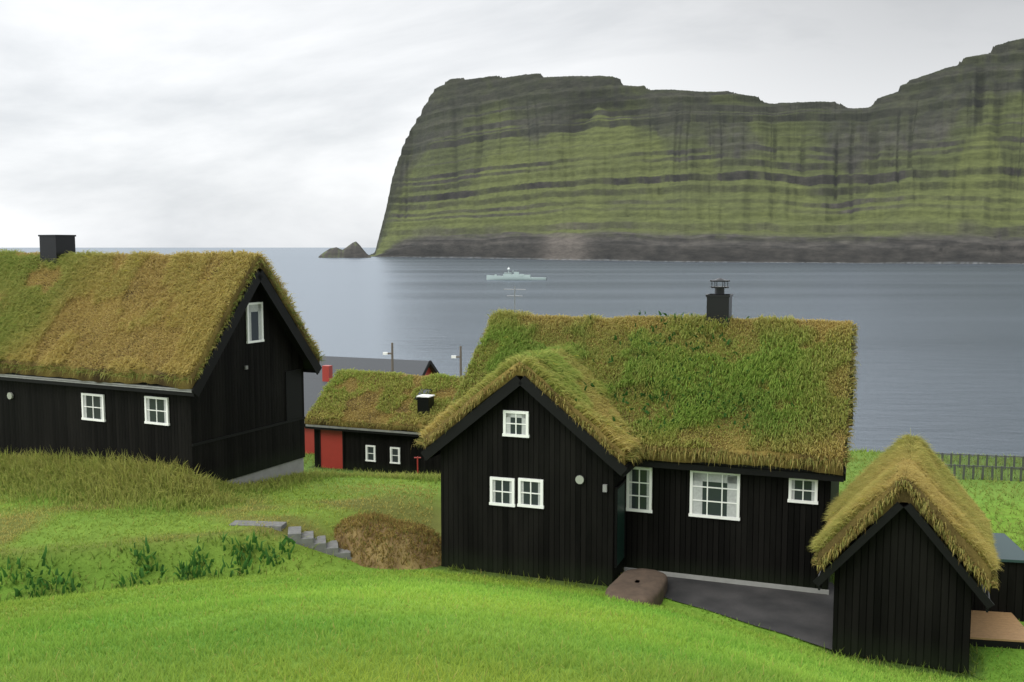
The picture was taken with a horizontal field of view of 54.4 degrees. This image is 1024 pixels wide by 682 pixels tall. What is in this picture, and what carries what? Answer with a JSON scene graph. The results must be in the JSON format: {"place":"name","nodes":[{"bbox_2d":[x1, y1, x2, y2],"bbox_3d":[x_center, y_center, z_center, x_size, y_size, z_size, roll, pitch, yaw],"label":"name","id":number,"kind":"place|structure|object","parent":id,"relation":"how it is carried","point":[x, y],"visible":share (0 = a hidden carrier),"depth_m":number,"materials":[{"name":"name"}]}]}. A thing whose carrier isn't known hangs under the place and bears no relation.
{"place":"outdoors","nodes":[
{"label":"outdoors","id":0,"kind":"place"},
{"bbox_2d":[0,247,323,388],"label":"grass roof","id":1,"kind":"structure","parent":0,"point":[16,322],"depth_m":33.38,"materials":[{"name":"green plant"}]},
{"bbox_2d":[305,367,463,431],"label":"grass roof","id":2,"kind":"structure","parent":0,"point":[340,406],"depth_m":49.52,"materials":[{"name":"green plant"}]},
{"bbox_2d":[0,248,1023,458],"bbox_3d":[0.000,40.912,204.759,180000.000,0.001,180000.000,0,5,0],"label":"sea","id":3,"kind":"structure","parent":0,"point":[940,357],"depth_m":973.91,"materials":[{"name":"liquid"}]},
{"bbox_2d":[318,242,370,257],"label":"sea stack rock","id":4,"kind":"object","parent":3,"relation":"in","point":[354,250],"visible":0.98,"depth_m":5523.40,"materials":[{"name":"grey stone"}]},
{"bbox_2d":[487,268,545,279],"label":"ship hull","id":5,"kind":"object","parent":3,"relation":"on","point":[511,276],"visible":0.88,"depth_m":1807.51,"materials":[{"name":"grey metal"}]},
{"bbox_2d":[0,451,1023,681],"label":"terrain","id":6,"kind":"structure","parent":0,"point":[125,570],"depth_m":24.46,"materials":[{"name":"green plant"}]},
{"bbox_2d":[0,531,295,597],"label":"bank weeds","id":7,"kind":"object","parent":6,"relation":"on","point":[184,570],"visible":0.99,"depth_m":24.73,"materials":[{"name":"green plant"}]},
{"bbox_2d":[0,235,321,484],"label":"house","id":8,"kind":"structure","parent":6,"relation":"on","point":[235,413],"depth_m":33.04,"materials":[{"name":"black wood"}]},
{"bbox_2d":[0,362,191,385],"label":"grass roof edge","id":9,"kind":"object","parent":8,"relation":"attached to","point":[128,375],"visible":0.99,"depth_m":31.79,"materials":[{"name":"brown plant"}]},
{"bbox_2d":[195,258,264,379],"bbox_3d":[-8.886,-0.737,31.393,0.332,3.746,3.144,3,6,26],"label":"grass roof edge","id":10,"kind":"object","parent":8,"relation":"attached to","point":[238,297],"visible":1,"depth_m":31.41,"materials":[{"name":"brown plant"}]},
{"bbox_2d":[259,260,320,357],"bbox_3d":[-7.533,-0.985,34.184,0.317,3.709,3.163,3,6,26],"label":"grass roof edge","id":11,"kind":"object","parent":8,"relation":"attached to","point":[300,323],"visible":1,"depth_m":34.11,"materials":[{"name":"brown plant"}]},
{"bbox_2d":[0,447,440,602],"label":"long grass","id":12,"kind":"structure","parent":6,"relation":"on","point":[109,477],"depth_m":30.98,"materials":[{"name":"green plant"}]},
{"bbox_2d":[229,520,351,559],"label":"garden steps","id":13,"kind":"structure","parent":6,"relation":"on","point":[308,540],"depth_m":26.77,"materials":[{"name":"concrete"}]},
{"bbox_2d":[304,365,332,453],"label":"village house","id":14,"kind":"structure","parent":6,"relation":"on","point":[313,388],"depth_m":57.32,"materials":[{"name":"red wood"}]},
{"bbox_2d":[303,356,438,378],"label":"village house","id":15,"kind":"structure","parent":6,"relation":"on","point":[419,367],"depth_m":69.19,"materials":[{"name":"black wood"}]},
{"bbox_2d":[305,389,457,474],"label":"house","id":16,"kind":"structure","parent":6,"relation":"on","point":[360,449],"depth_m":48.48,"materials":[{"name":"black wood"}]},
{"bbox_2d":[304,417,423,432],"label":"grass roof edge","id":17,"kind":"object","parent":16,"relation":"attached to","point":[356,423],"visible":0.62,"depth_m":48.00,"materials":[{"name":"green plant"}]},
{"bbox_2d":[333,509,440,569],"bbox_3d":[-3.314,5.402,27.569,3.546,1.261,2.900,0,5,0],"label":"dry grass","id":18,"kind":"structure","parent":6,"relation":"on","point":[407,526],"depth_m":27.09,"materials":[{"name":"brown plant"}]},
{"bbox_2d":[383,343,393,371],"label":"street lamp","id":19,"kind":"object","parent":6,"relation":"on","point":[392,361],"visible":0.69,"depth_m":64.32,"materials":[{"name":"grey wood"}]},
{"bbox_2d":[451,346,461,376],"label":"street lamp","id":20,"kind":"object","parent":6,"relation":"on","point":[455,356],"visible":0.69,"depth_m":64.34,"materials":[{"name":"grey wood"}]},
{"bbox_2d":[605,568,667,605],"bbox_3d":[3.049,6.125,24.240,1.288,0.601,2.348,2,6,19],"label":"doorstep stone","id":21,"kind":"object","parent":6,"relation":"on","point":[651,586],"visible":0.7,"depth_m":23.90,"materials":[{"name":"stone"}]},
{"bbox_2d":[421,278,852,594],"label":"house","id":22,"kind":"structure","parent":6,"relation":"on","point":[535,482],"depth_m":25.36,"materials":[{"name":"black wood"}]},
{"bbox_2d":[411,431,446,448],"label":"grass roof edge","id":23,"kind":"object","parent":22,"relation":"attached to","point":[419,441],"visible":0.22,"depth_m":26.20,"materials":[{"name":"green plant"}]},
{"bbox_2d":[624,444,646,465],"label":"grass roof edge","id":24,"kind":"object","parent":22,"relation":"attached to","point":[634,454],"visible":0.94,"depth_m":24.49,"materials":[{"name":"green plant"}]},
{"bbox_2d":[416,308,855,475],"bbox_3d":[4.116,1.459,28.473,10.440,4.189,9.000,2,6,20],"label":"grass roof","id":25,"kind":"object","parent":22,"relation":"attached to","point":[830,470],"visible":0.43,"depth_m":25.24,"materials":[{"name":"green plant"}]},
{"bbox_2d":[447,314,493,430],"bbox_3d":[-1.292,0.907,28.962,0.328,3.149,3.996,2,6,20],"label":"grass roof edge","id":26,"kind":"object","parent":25,"relation":"attached to","point":[480,345],"visible":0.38,"depth_m":30.05,"materials":[{"name":"green plant"}]},
{"bbox_2d":[422,362,519,447],"bbox_3d":[-1.063,1.675,25.459,2.731,2.411,0.331,2,6,20],"label":"grass roof edge","id":27,"kind":"object","parent":25,"relation":"attached to","point":[488,391],"visible":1,"depth_m":25.45,"materials":[{"name":"green plant"}]},
{"bbox_2d":[519,361,622,462],"bbox_3d":[1.431,1.742,24.563,2.699,2.461,0.318,2,6,20],"label":"grass roof edge","id":28,"kind":"object","parent":25,"relation":"attached to","point":[558,399],"visible":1,"depth_m":24.58,"materials":[{"name":"green plant"}]},
{"bbox_2d":[562,311,793,437],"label":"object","id":29,"kind":"object","parent":25,"relation":"on","point":[678,378],"visible":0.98,"depth_m":26.49,"materials":[{"name":"green plant"}]},
{"bbox_2d":[844,324,858,464],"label":"grass roof edge","id":30,"kind":"object","parent":25,"relation":"attached to","point":[850,391],"visible":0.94,"depth_m":25.12,"materials":[{"name":"green plant"}]},
{"bbox_2d":[852,323,859,411],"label":"grass roof edge","id":31,"kind":"object","parent":25,"relation":"attached to","point":[856,370],"visible":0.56,"depth_m":29.04,"materials":[{"name":"green plant"}]},
{"bbox_2d":[639,444,846,472],"bbox_3d":[5.421,2.867,24.336,5.278,0.562,0.517,2,6,20],"label":"grass roof edge","id":32,"kind":"object","parent":22,"relation":"attached to","point":[700,452],"visible":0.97,"depth_m":24.30,"materials":[{"name":"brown plant"}]},
{"bbox_2d":[304,447,1023,550],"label":"grass","id":33,"kind":"structure","parent":6,"relation":"on","point":[878,451],"depth_m":46.96,"materials":[{"name":"green plant"}]},
{"bbox_2d":[635,576,833,649],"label":"patio paving","id":34,"kind":"structure","parent":6,"relation":"on","point":[806,616],"depth_m":23.68,"materials":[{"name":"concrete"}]},
{"bbox_2d":[813,502,993,673],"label":"shed","id":35,"kind":"structure","parent":6,"relation":"on","point":[906,584],"depth_m":20.24,"materials":[{"name":"black wood"}]},
{"bbox_2d":[811,522,827,565],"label":"grass roof edge","id":36,"kind":"object","parent":35,"relation":"attached to","point":[815,558],"visible":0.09,"depth_m":20.76,"materials":[{"name":"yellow plant"}]},
{"bbox_2d":[817,477,906,571],"bbox_3d":[7.052,3.719,20.101,1.678,2.109,0.333,2,6,24],"label":"grass roof edge","id":37,"kind":"object","parent":35,"relation":"attached to","point":[828,555],"visible":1,"depth_m":20.09,"materials":[{"name":"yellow plant"}]},
{"bbox_2d":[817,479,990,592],"bbox_3d":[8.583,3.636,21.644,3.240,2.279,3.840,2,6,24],"label":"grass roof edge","id":38,"kind":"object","parent":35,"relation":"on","point":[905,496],"visible":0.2,"depth_m":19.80,"materials":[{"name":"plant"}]},
{"bbox_2d":[807,428,1003,571],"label":"grass roof","id":39,"kind":"structure","parent":35,"relation":"on","point":[915,459],"depth_m":21.11,"materials":[{"name":"plant"}]},
{"bbox_2d":[901,477,990,591],"bbox_3d":[8.480,3.790,19.481,1.690,2.118,0.332,2,6,24],"label":"grass roof edge","id":40,"kind":"object","parent":35,"relation":"attached to","point":[938,526],"visible":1,"depth_m":19.46,"materials":[{"name":"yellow plant"}]},
{"bbox_2d":[990,536,1000,589],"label":"grass roof edge","id":41,"kind":"object","parent":35,"relation":"attached to","point":[994,577],"visible":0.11,"depth_m":19.44,"materials":[{"name":"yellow plant"}]},
{"bbox_2d":[935,453,1023,481],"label":"wooden fence","id":42,"kind":"object","parent":6,"relation":"on","point":[1002,468],"visible":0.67,"depth_m":49.34,"materials":[{"name":"grey wood"}]},
{"bbox_2d":[970,533,1023,648],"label":"outbuilding","id":43,"kind":"structure","parent":6,"relation":"on","point":[998,624],"depth_m":22.62,"materials":[{"name":"brown wood"}]},
{"bbox_2d":[0,0,1023,247],"label":"sky","id":44,"kind":"structure","parent":0,"point":[124,123],"materials":[{"name":"white"}]},
{"bbox_2d":[369,38,1023,263],"bbox_3d":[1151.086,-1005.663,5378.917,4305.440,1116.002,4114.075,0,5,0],"label":"cliff","id":45,"kind":"structure","parent":0,"point":[927,169],"depth_m":4478.18,"materials":[{"name":"green stone"}]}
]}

